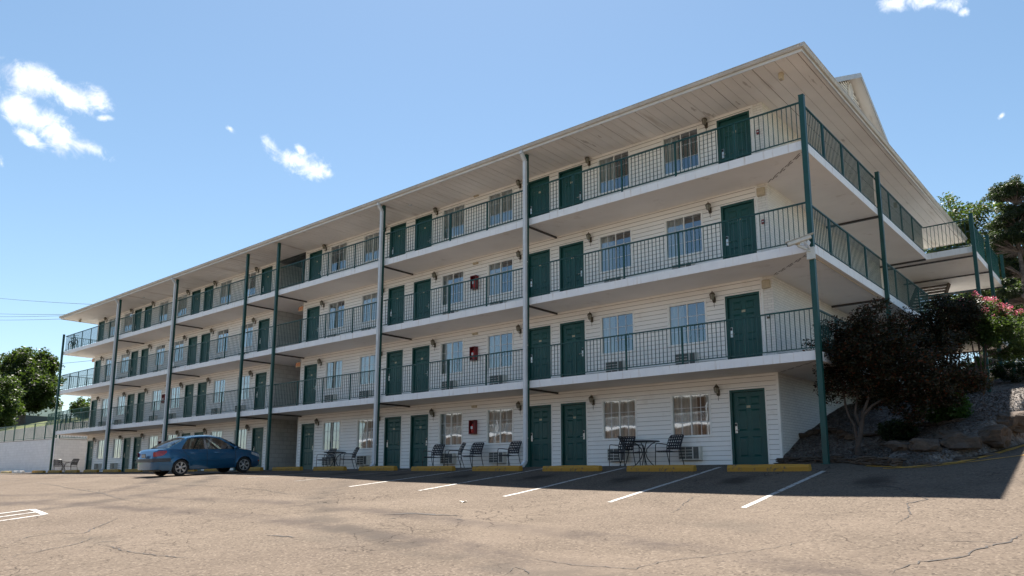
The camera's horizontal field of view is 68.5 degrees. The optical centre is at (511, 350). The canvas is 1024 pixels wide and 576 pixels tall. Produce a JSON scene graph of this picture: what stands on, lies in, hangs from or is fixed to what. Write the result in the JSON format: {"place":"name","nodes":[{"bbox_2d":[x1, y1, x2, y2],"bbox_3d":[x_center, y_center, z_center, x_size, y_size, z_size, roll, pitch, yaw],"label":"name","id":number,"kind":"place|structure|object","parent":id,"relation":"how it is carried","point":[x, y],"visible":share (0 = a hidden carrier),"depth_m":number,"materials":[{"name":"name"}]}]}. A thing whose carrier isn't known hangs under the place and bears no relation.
{"place":"outdoors","nodes":[
{"label":"outdoors","id":0,"kind":"place"},
{"bbox_2d":[13,404,64,425],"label":"distant house","id":1,"kind":"structure","parent":0,"point":[35,418],"depth_m":143.01,"materials":[{"name":"grey"}]},
{"bbox_2d":[0,375,1021,430],"bbox_3d":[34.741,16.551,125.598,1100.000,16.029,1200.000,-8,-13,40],"label":"ground","id":2,"kind":"structure","parent":0,"point":[20,427],"depth_m":98.41,"materials":[{"name":"green plant"}]},
{"bbox_2d":[0,373,27,427],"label":"broad tree","id":3,"kind":"object","parent":2,"relation":"on","point":[11,408],"visible":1,"depth_m":101.87,"materials":[{"name":"green plant"}]},
{"bbox_2d":[0,346,66,425],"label":"broad tree","id":4,"kind":"object","parent":2,"relation":"on","point":[37,375],"visible":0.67,"depth_m":114.80,"materials":[{"name":"green plant"}]},
{"bbox_2d":[68,396,90,416],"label":"broad tree","id":5,"kind":"object","parent":2,"relation":"on","point":[78,403],"visible":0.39,"depth_m":85.92,"materials":[{"name":"green plant"}]},
{"bbox_2d":[783,377,1023,465],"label":"gravel bed","id":6,"kind":"object","parent":2,"relation":"on","point":[999,385],"visible":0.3,"depth_m":19.45,"materials":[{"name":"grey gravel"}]},
{"bbox_2d":[799,418,966,439],"bbox_3d":[9.851,2.182,20.222,4.308,0.469,1.027,-8,-13,40],"label":"stone edging","id":7,"kind":"object","parent":6,"relation":"on","point":[846,435],"visible":0.68,"depth_m":20.24,"materials":[{"name":"stone"}]},
{"bbox_2d":[884,441,908,451],"bbox_3d":[8.888,2.226,17.214,0.619,0.315,0.556,3,-10,-19],"label":"boulder","id":8,"kind":"object","parent":6,"relation":"on","point":[893,446],"visible":0.7,"depth_m":17.04,"materials":[{"name":"stone"}]},
{"bbox_2d":[875,418,920,441],"bbox_3d":[9.996,2.103,19.405,1.078,0.701,0.915,-8,-13,40],"label":"bush","id":9,"kind":"object","parent":6,"relation":"on","point":[899,430],"visible":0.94,"depth_m":19.25,"materials":[{"name":"green plant"}]},
{"bbox_2d":[802,296,994,455],"bbox_3d":[9.590,0.682,18.704,4.167,4.132,2.502,-2,-10,12],"label":"ornamental tree","id":10,"kind":"object","parent":6,"relation":"on","point":[857,352],"visible":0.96,"depth_m":18.44,"materials":[{"name":"green plant"}]},
{"bbox_2d":[908,438,942,451],"bbox_3d":[9.365,2.193,17.029,0.690,0.387,0.770,-5,-11,28],"label":"boulder","id":11,"kind":"object","parent":6,"relation":"on","point":[922,444],"visible":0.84,"depth_m":16.76,"materials":[{"name":"stone"}]},
{"bbox_2d":[887,293,990,384],"bbox_3d":[13.553,-0.102,23.945,3.467,3.607,2.230,1,-10,-6],"label":"ornamental tree","id":12,"kind":"object","parent":6,"relation":"on","point":[959,314],"visible":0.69,"depth_m":23.56,"materials":[{"name":"green plant"}]},
{"bbox_2d":[915,391,973,424],"bbox_3d":[11.027,1.446,19.229,1.350,1.101,1.288,-8,-13,40],"label":"bush","id":13,"kind":"object","parent":6,"relation":"on","point":[943,414],"visible":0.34,"depth_m":18.92,"materials":[{"name":"green plant"}]},
{"bbox_2d":[939,432,982,450],"bbox_3d":[10.148,2.116,16.954,0.794,0.533,0.918,-8,-12,38],"label":"boulder","id":14,"kind":"object","parent":6,"relation":"on","point":[958,441],"visible":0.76,"depth_m":16.75,"materials":[{"name":"stone"}]},
{"bbox_2d":[947,290,1023,392],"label":"flowering shrub","id":15,"kind":"object","parent":6,"relation":"on","point":[996,326],"visible":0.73,"depth_m":24.01,"materials":[{"name":"green plant"}]},
{"bbox_2d":[977,424,1011,448],"bbox_3d":[11.017,1.989,17.284,0.788,0.552,0.847,-9,-13,43],"label":"boulder","id":16,"kind":"object","parent":6,"relation":"on","point":[996,435],"visible":0.77,"depth_m":16.98,"materials":[{"name":"stone"}]},
{"bbox_2d":[980,174,1023,358],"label":"cedar tree","id":17,"kind":"object","parent":6,"relation":"on","point":[1008,236],"visible":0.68,"depth_m":34.22,"materials":[{"name":"green plant"}]},
{"bbox_2d":[989,361,1023,382],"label":"hedge","id":18,"kind":"object","parent":6,"relation":"on","point":[1000,372],"visible":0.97,"depth_m":28.50,"materials":[{"name":"green plant"}]},
{"bbox_2d":[995,411,1023,432],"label":"boulder","id":19,"kind":"object","parent":6,"relation":"on","point":[1013,422],"visible":0.68,"depth_m":17.70,"materials":[{"name":"stone"}]},
{"bbox_2d":[923,191,1023,364],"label":"oak tree","id":20,"kind":"object","parent":2,"relation":"on","point":[978,210],"visible":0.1,"depth_m":45.15,"materials":[{"name":"green plant"}]},
{"bbox_2d":[0,443,1023,575],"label":"parking lot","id":21,"kind":"structure","parent":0,"point":[336,525],"depth_m":12.49,"materials":[{"name":"grey asphalt"}]},
{"bbox_2d":[0,438,58,472],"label":"retaining wall","id":22,"kind":"structure","parent":21,"relation":"on","point":[28,456],"depth_m":58.83,"materials":[{"name":"concrete"}]},
{"bbox_2d":[0,421,57,441],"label":"picket fence","id":23,"kind":"object","parent":22,"relation":"on","point":[14,432],"visible":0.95,"depth_m":59.66,"materials":[{"name":"green paint"}]},
{"bbox_2d":[0,421,88,441],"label":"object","id":24,"kind":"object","parent":22,"relation":"on","point":[29,432],"depth_m":78.88,"materials":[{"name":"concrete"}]},
{"bbox_2d":[47,407,89,424],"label":"picket fence","id":25,"kind":"object","parent":24,"relation":"on","point":[62,413],"visible":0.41,"depth_m":77.61,"materials":[{"name":"green paint"}]},
{"bbox_2d":[56,438,86,471],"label":"retaining wall","id":26,"kind":"structure","parent":21,"relation":"on","point":[69,450],"depth_m":56.20,"materials":[{"name":"concrete"}]},
{"bbox_2d":[136,430,258,475],"bbox_3d":[-11.925,3.922,28.828,2.000,1.662,4.327,-8,-9,40],"label":"parked car","id":27,"kind":"object","parent":21,"relation":"on","point":[180,458],"visible":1,"depth_m":28.09,"materials":[{"name":"blue paint"}]},
{"bbox_2d":[359,466,397,470],"bbox_3d":[-4.786,4.221,26.802,1.970,0.173,0.186,-8,-13,40],"label":"wheel stop","id":28,"kind":"object","parent":21,"relation":"on","point":[378,468],"visible":0.97,"depth_m":26.66,"materials":[{"name":"yellow paint"}]},
{"bbox_2d":[411,466,455,470],"bbox_3d":[-2.628,3.934,24.970,1.970,0.172,0.185,-8,-13,40],"label":"wheel stop","id":29,"kind":"object","parent":21,"relation":"on","point":[433,468],"visible":0.94,"depth_m":24.84,"materials":[{"name":"yellow paint"}]},
{"bbox_2d":[460,442,483,467],"bbox_3d":[-1.395,3.729,26.747,0.555,0.916,0.717,-7,-12,36],"label":"patio chair","id":30,"kind":"object","parent":21,"relation":"on","point":[472,453],"visible":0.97,"depth_m":26.88,"materials":[{"name":"black metal"}]},
{"bbox_2d":[472,466,522,470],"bbox_3d":[-0.470,3.646,23.138,1.970,0.172,0.185,-8,-13,41],"label":"wheel stop","id":31,"kind":"object","parent":21,"relation":"on","point":[497,468],"visible":0.94,"depth_m":23.01,"materials":[{"name":"yellow paint"}]},
{"bbox_2d":[497,441,521,465],"bbox_3d":[-0.072,3.562,25.756,0.555,0.916,0.717,-9,-13,44],"label":"patio chair","id":32,"kind":"object","parent":21,"relation":"on","point":[516,448],"visible":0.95,"depth_m":25.85,"materials":[{"name":"black metal"}]},
{"bbox_2d":[6,472,1019,574],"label":"asphalt cracks","id":33,"kind":"object","parent":21,"relation":"on","point":[986,546],"visible":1,"depth_m":11.53,"materials":[{"name":"black asphalt"}]},
{"bbox_2d":[49,41,1016,471],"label":"motel building","id":34,"kind":"structure","parent":21,"relation":"on","point":[641,269],"depth_m":25.99,"materials":[{"name":"plastic"}]},
{"bbox_2d":[85,440,93,469],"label":"door","id":35,"kind":"structure","parent":34,"relation":"in","point":[90,444],"depth_m":50.83,"materials":[{"name":"green paint"}]},
{"bbox_2d":[112,438,121,458],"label":"window","id":36,"kind":"structure","parent":34,"relation":"in","point":[116,450],"depth_m":48.09,"materials":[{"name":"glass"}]},
{"bbox_2d":[121,437,131,471],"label":"door","id":37,"kind":"structure","parent":34,"relation":"in","point":[127,440],"depth_m":47.11,"materials":[{"name":"green paint"}]},
{"bbox_2d":[131,436,141,468],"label":"door","id":38,"kind":"structure","parent":34,"relation":"in","point":[137,442],"depth_m":46.21,"materials":[{"name":"green paint"}]},
{"bbox_2d":[135,392,146,422],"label":"door","id":39,"kind":"structure","parent":34,"relation":"in","point":[141,395],"depth_m":46.65,"materials":[{"name":"green paint"}]},
{"bbox_2d":[183,383,194,417],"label":"door","id":40,"kind":"structure","parent":34,"relation":"in","point":[189,388],"depth_m":42.66,"materials":[{"name":"green paint"}]},
{"bbox_2d":[186,335,197,365],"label":"door","id":41,"kind":"structure","parent":34,"relation":"in","point":[191,340],"depth_m":43.15,"materials":[{"name":"green paint"}]},
{"bbox_2d":[195,381,207,415],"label":"door","id":42,"kind":"structure","parent":34,"relation":"in","point":[202,386],"depth_m":41.74,"materials":[{"name":"green paint"}]},
{"bbox_2d":[199,332,210,362],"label":"door","id":43,"kind":"structure","parent":34,"relation":"in","point":[205,337],"depth_m":42.22,"materials":[{"name":"green paint"}]},
{"bbox_2d":[215,328,228,353],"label":"window","id":44,"kind":"structure","parent":34,"relation":"in","point":[221,333],"depth_m":41.23,"materials":[{"name":"glass"}]},
{"bbox_2d":[219,278,232,304],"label":"window","id":45,"kind":"structure","parent":34,"relation":"in","point":[229,281],"depth_m":41.64,"materials":[{"name":"glass"}]},
{"bbox_2d":[233,428,250,448],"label":"window","id":46,"kind":"structure","parent":34,"relation":"in","point":[242,441],"depth_m":38.51,"materials":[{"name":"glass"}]},
{"bbox_2d":[236,374,250,400],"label":"window","id":47,"kind":"structure","parent":34,"relation":"in","point":[245,378],"depth_m":39.04,"materials":[{"name":"glass"}]},
{"bbox_2d":[239,322,253,348],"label":"window","id":48,"kind":"structure","parent":34,"relation":"in","point":[249,326],"depth_m":39.48,"materials":[{"name":"glass"}]},
{"bbox_2d":[251,426,264,466],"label":"door","id":49,"kind":"structure","parent":34,"relation":"in","point":[257,440],"depth_m":37.37,"materials":[{"name":"green paint"}]},
{"bbox_2d":[253,371,267,409],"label":"door","id":50,"kind":"structure","parent":34,"relation":"in","point":[261,377],"depth_m":37.86,"materials":[{"name":"green paint"}]},
{"bbox_2d":[257,317,271,351],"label":"door","id":51,"kind":"structure","parent":34,"relation":"in","point":[263,323],"depth_m":38.33,"materials":[{"name":"green paint"}]},
{"bbox_2d":[260,265,273,294],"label":"door","id":52,"kind":"structure","parent":34,"relation":"in","point":[266,269],"depth_m":38.81,"materials":[{"name":"green paint"}]},
{"bbox_2d":[299,422,314,468],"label":"door","id":53,"kind":"structure","parent":34,"relation":"in","point":[307,439],"depth_m":34.62,"materials":[{"name":"green paint"}]},
{"bbox_2d":[302,363,317,404],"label":"door","id":54,"kind":"structure","parent":34,"relation":"in","point":[310,370],"depth_m":35.11,"materials":[{"name":"green paint"}]},
{"bbox_2d":[305,305,320,341],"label":"door","id":55,"kind":"structure","parent":34,"relation":"in","point":[312,311],"depth_m":35.60,"materials":[{"name":"green paint"}]},
{"bbox_2d":[308,249,322,281],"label":"door","id":56,"kind":"structure","parent":34,"relation":"in","point":[318,252],"depth_m":36.08,"materials":[{"name":"green paint"}]},
{"bbox_2d":[321,420,340,450],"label":"window","id":57,"kind":"structure","parent":34,"relation":"in","point":[329,428],"depth_m":33.73,"materials":[{"name":"glass"}]},
{"bbox_2d":[324,359,342,389],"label":"window","id":58,"kind":"structure","parent":34,"relation":"in","point":[334,367],"depth_m":34.12,"materials":[{"name":"glass"}]},
{"bbox_2d":[327,299,346,330],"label":"window","id":59,"kind":"structure","parent":34,"relation":"in","point":[332,306],"depth_m":34.66,"materials":[{"name":"glass"}]},
{"bbox_2d":[329,241,347,272],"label":"window","id":60,"kind":"structure","parent":34,"relation":"in","point":[332,248],"depth_m":34.96,"materials":[{"name":"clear glass"}]},
{"bbox_2d":[356,418,372,449],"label":"window","id":61,"kind":"structure","parent":34,"relation":"in","point":[364,428],"depth_m":32.16,"materials":[{"name":"glass"}]},
{"bbox_2d":[360,291,376,323],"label":"window","id":62,"kind":"structure","parent":34,"relation":"in","point":[371,297],"depth_m":33.04,"materials":[{"name":"glass"}]},
{"bbox_2d":[358,353,382,385],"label":"window","id":63,"kind":"structure","parent":34,"relation":"in","point":[366,362],"depth_m":32.60,"materials":[{"name":"glass"}]},
{"bbox_2d":[362,231,378,263],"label":"window","id":64,"kind":"structure","parent":34,"relation":"in","point":[374,251],"depth_m":33.48,"materials":[{"name":"glass"}]},
{"bbox_2d":[383,416,401,467],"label":"door","id":65,"kind":"structure","parent":34,"relation":"in","point":[392,442],"depth_m":30.79,"materials":[{"name":"green paint"}]},
{"bbox_2d":[385,349,403,395],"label":"door","id":66,"kind":"structure","parent":34,"relation":"in","point":[394,358],"depth_m":31.28,"materials":[{"name":"green paint"}]},
{"bbox_2d":[387,284,406,325],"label":"door","id":67,"kind":"structure","parent":34,"relation":"in","point":[396,291],"depth_m":31.77,"materials":[{"name":"green paint"}]},
{"bbox_2d":[389,221,406,257],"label":"door","id":68,"kind":"structure","parent":34,"relation":"in","point":[395,237],"depth_m":32.22,"materials":[{"name":"green paint"}]},
{"bbox_2d":[409,413,428,467],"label":"door","id":69,"kind":"structure","parent":34,"relation":"in","point":[419,423],"depth_m":29.76,"materials":[{"name":"green paint"}]},
{"bbox_2d":[411,344,431,392],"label":"door","id":70,"kind":"structure","parent":34,"relation":"in","point":[420,354],"depth_m":30.22,"materials":[{"name":"green paint"}]},
{"bbox_2d":[412,277,432,320],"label":"door","id":71,"kind":"structure","parent":34,"relation":"in","point":[425,284],"depth_m":30.69,"materials":[{"name":"green paint"}]},
{"bbox_2d":[414,213,433,250],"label":"door","id":72,"kind":"structure","parent":34,"relation":"in","point":[429,216],"depth_m":31.18,"materials":[{"name":"green paint"}]},
{"bbox_2d":[438,411,462,446],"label":"window","id":73,"kind":"structure","parent":34,"relation":"in","point":[450,424],"depth_m":28.78,"materials":[{"name":"glass"}]},
{"bbox_2d":[439,339,465,375],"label":"window","id":74,"kind":"structure","parent":34,"relation":"in","point":[446,348],"depth_m":29.38,"materials":[{"name":"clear glass"}]},
{"bbox_2d":[440,269,464,306],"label":"window","id":75,"kind":"structure","parent":34,"relation":"in","point":[446,279],"depth_m":29.81,"materials":[{"name":"glass"}]},
{"bbox_2d":[442,202,467,240],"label":"window","id":76,"kind":"structure","parent":34,"relation":"in","point":[461,206],"depth_m":30.13,"materials":[{"name":"glass"}]},
{"bbox_2d":[486,407,513,444],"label":"window","id":77,"kind":"structure","parent":34,"relation":"in","point":[499,421],"depth_m":27.19,"materials":[{"name":"glass"}]},
{"bbox_2d":[486,331,513,369],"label":"window","id":78,"kind":"structure","parent":34,"relation":"in","point":[494,341],"depth_m":27.77,"materials":[{"name":"glass"}]},
{"bbox_2d":[487,257,513,296],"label":"window","id":79,"kind":"structure","parent":34,"relation":"in","point":[496,267],"depth_m":28.21,"materials":[{"name":"glass"}]},
{"bbox_2d":[488,187,514,226],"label":"window","id":80,"kind":"structure","parent":34,"relation":"in","point":[506,218],"depth_m":28.56,"materials":[{"name":"glass"}]},
{"bbox_2d":[529,248,550,297],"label":"door","id":81,"kind":"structure","parent":34,"relation":"in","point":[542,256],"depth_m":26.78,"materials":[{"name":"green paint"}]},
{"bbox_2d":[529,175,551,217],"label":"door","id":82,"kind":"structure","parent":34,"relation":"in","point":[535,182],"depth_m":27.25,"materials":[{"name":"green paint"}]},
{"bbox_2d":[529,324,552,380],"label":"door","id":83,"kind":"structure","parent":34,"relation":"in","point":[540,335],"depth_m":26.30,"materials":[{"name":"green paint"}]},
{"bbox_2d":[530,404,552,466],"bbox_3d":[0.981,2.948,25.790,1.091,2.152,0.142,-8,-13,40],"label":"door","id":84,"kind":"structure","parent":34,"relation":"in","point":[541,439],"depth_m":25.79,"materials":[{"name":"green paint"}]},
{"bbox_2d":[558,164,583,209],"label":"door","id":85,"kind":"structure","parent":34,"relation":"in","point":[579,183],"depth_m":26.34,"materials":[{"name":"green paint"}]},
{"bbox_2d":[558,240,584,291],"bbox_3d":[2.080,-2.630,25.790,1.091,2.152,0.142,-8,-13,40],"label":"door","id":86,"kind":"structure","parent":34,"relation":"in","point":[574,248],"depth_m":25.88,"materials":[{"name":"green paint"}]},
{"bbox_2d":[559,319,586,376],"bbox_3d":[2.077,0.081,25.328,1.091,2.152,0.142,-8,-13,40],"label":"door","id":87,"kind":"structure","parent":34,"relation":"in","point":[570,331],"depth_m":25.41,"materials":[{"name":"green paint"}]},
{"bbox_2d":[560,401,587,464],"bbox_3d":[2.074,2.792,24.865,1.091,2.152,0.142,-8,-13,40],"label":"door","id":88,"kind":"structure","parent":34,"relation":"in","point":[573,415],"depth_m":24.90,"materials":[{"name":"green paint"}]},
{"bbox_2d":[597,149,630,195],"bbox_3d":[3.489,-5.916,25.251,1.296,1.360,0.334,-8,-13,40],"label":"window","id":89,"kind":"structure","parent":34,"relation":"in","point":[612,157],"depth_m":25.40,"materials":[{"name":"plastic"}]},
{"bbox_2d":[598,228,633,273],"bbox_3d":[3.486,-3.223,24.792,1.296,1.360,0.334,-8,-13,40],"label":"window","id":90,"kind":"structure","parent":34,"relation":"in","point":[606,240],"depth_m":24.99,"materials":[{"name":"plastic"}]},
{"bbox_2d":[600,311,634,355],"bbox_3d":[3.483,-0.512,24.329,1.296,1.360,0.334,-8,-13,40],"label":"window","id":91,"kind":"structure","parent":34,"relation":"in","point":[607,322],"depth_m":24.54,"materials":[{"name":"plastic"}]},
{"bbox_2d":[601,397,637,440],"bbox_3d":[3.480,2.199,23.867,1.296,1.360,0.334,-8,-13,40],"label":"window","id":92,"kind":"structure","parent":34,"relation":"in","point":[619,415],"depth_m":23.93,"materials":[{"name":"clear glass"}]},
{"bbox_2d":[661,126,703,176],"bbox_3d":[5.370,-6.185,23.657,1.296,1.360,0.334,-8,-13,40],"label":"window","id":93,"kind":"structure","parent":34,"relation":"in","point":[674,137],"depth_m":23.85,"materials":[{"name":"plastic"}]},
{"bbox_2d":[664,210,706,259],"bbox_3d":[5.367,-3.492,23.198,1.296,1.360,0.334,-8,-13,40],"label":"window","id":94,"kind":"structure","parent":34,"relation":"in","point":[675,224],"depth_m":23.39,"materials":[{"name":"glass"}]},
{"bbox_2d":[667,299,710,346],"bbox_3d":[5.364,-0.781,22.736,1.296,1.360,0.334,-8,-13,40],"label":"window","id":95,"kind":"structure","parent":34,"relation":"in","point":[675,312],"depth_m":22.95,"materials":[{"name":"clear glass"}]},
{"bbox_2d":[670,391,711,437],"bbox_3d":[5.361,1.930,22.274,1.296,1.360,0.334,-8,-13,40],"label":"window","id":96,"kind":"structure","parent":34,"relation":"in","point":[683,406],"depth_m":22.37,"materials":[{"name":"clear glass"}]},
{"bbox_2d":[715,109,752,164],"bbox_3d":[6.641,-5.976,22.388,1.091,2.152,0.142,-8,-13,40],"label":"door","id":97,"kind":"structure","parent":34,"relation":"in","point":[745,114],"depth_m":22.49,"materials":[{"name":"green paint"}]},
{"bbox_2d":[719,197,757,259],"bbox_3d":[6.638,-3.283,21.928,1.091,2.152,0.142,-8,-13,40],"label":"door","id":98,"kind":"structure","parent":34,"relation":"in","point":[737,209],"depth_m":22.02,"materials":[{"name":"green paint"}]},
{"bbox_2d":[724,290,763,359],"bbox_3d":[6.635,-0.572,21.466,1.091,2.152,0.142,-8,-13,40],"label":"door","id":99,"kind":"structure","parent":34,"relation":"in","point":[745,304],"depth_m":21.53,"materials":[{"name":"green paint"}]},
{"bbox_2d":[728,387,769,464],"bbox_3d":[6.632,2.139,21.004,1.091,2.152,0.142,-8,-13,40],"label":"door","id":100,"kind":"structure","parent":34,"relation":"in","point":[749,438],"depth_m":21.02,"materials":[{"name":"green paint"}]},
{"bbox_2d":[785,232,815,259],"bbox_3d":[7.181,-2.565,18.748,0.699,0.640,0.251,-3,-10,18],"label":"security camera","id":101,"kind":"object","parent":34,"relation":"attached to","point":[811,255],"visible":1,"depth_m":18.67,"materials":[{"name":"beige paint"}]},
{"bbox_2d":[542,465,601,470],"bbox_3d":[1.688,3.354,21.308,1.970,0.173,0.185,-8,-13,40],"label":"wheel stop","id":102,"kind":"object","parent":21,"relation":"on","point":[575,468],"visible":0.94,"depth_m":21.17,"materials":[{"name":"yellow paint"}]},
{"bbox_2d":[349,467,824,507],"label":"stall lines","id":103,"kind":"object","parent":21,"relation":"on","point":[776,492],"visible":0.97,"depth_m":17.09,"materials":[{"name":"white paint"}]},
{"bbox_2d":[609,436,635,465],"bbox_3d":[3.349,3.050,22.729,0.555,0.916,0.717,-8,-13,40],"label":"patio chair","id":104,"kind":"object","parent":21,"relation":"on","point":[627,446],"visible":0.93,"depth_m":22.85,"materials":[{"name":"black metal"}]},
{"bbox_2d":[627,465,696,471],"bbox_3d":[3.846,3.063,19.476,1.970,0.174,0.185,-8,-13,41],"label":"wheel stop","id":105,"kind":"object","parent":21,"relation":"on","point":[660,468],"visible":1,"depth_m":19.36,"materials":[{"name":"yellow paint"}]},
{"bbox_2d":[655,434,683,464],"bbox_3d":[4.583,2.895,21.812,0.717,0.916,0.555,7,-12,-37],"label":"patio chair","id":106,"kind":"object","parent":21,"relation":"on","point":[670,447],"visible":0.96,"depth_m":21.90,"materials":[{"name":"black metal"}]},
{"bbox_2d":[727,464,811,471],"bbox_3d":[6.004,2.765,17.646,1.970,0.173,0.185,-8,-13,40],"label":"wheel stop","id":107,"kind":"object","parent":21,"relation":"on","point":[769,468],"visible":1,"depth_m":17.54,"materials":[{"name":"yellow paint"}]},
{"bbox_2d":[773,455,906,466],"bbox_3d":[7.699,2.705,18.224,0.565,0.299,4.252,3,-10,-19],"label":"stone edging","id":108,"kind":"object","parent":21,"relation":"on","point":[874,460],"visible":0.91,"depth_m":17.64,"materials":[{"name":"stone"}]},
{"bbox_2d":[867,444,1023,468],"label":"kerb paint","id":109,"kind":"object","parent":21,"relation":"on","point":[963,461],"visible":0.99,"depth_m":16.20,"materials":[{"name":"paint"}]},
{"bbox_2d":[0,0,1023,417],"label":"sky","id":110,"kind":"structure","parent":0,"point":[143,142],"materials":[{"name":"blue"}]},
{"label":"upper lot","id":111,"kind":"structure","parent":0,"visible":0},
{"bbox_2d":[950,278,1022,360],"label":"oak tree","id":112,"kind":"object","parent":111,"relation":"on","point":[985,293],"visible":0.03,"depth_m":39.49,"materials":[{"name":"plant"}]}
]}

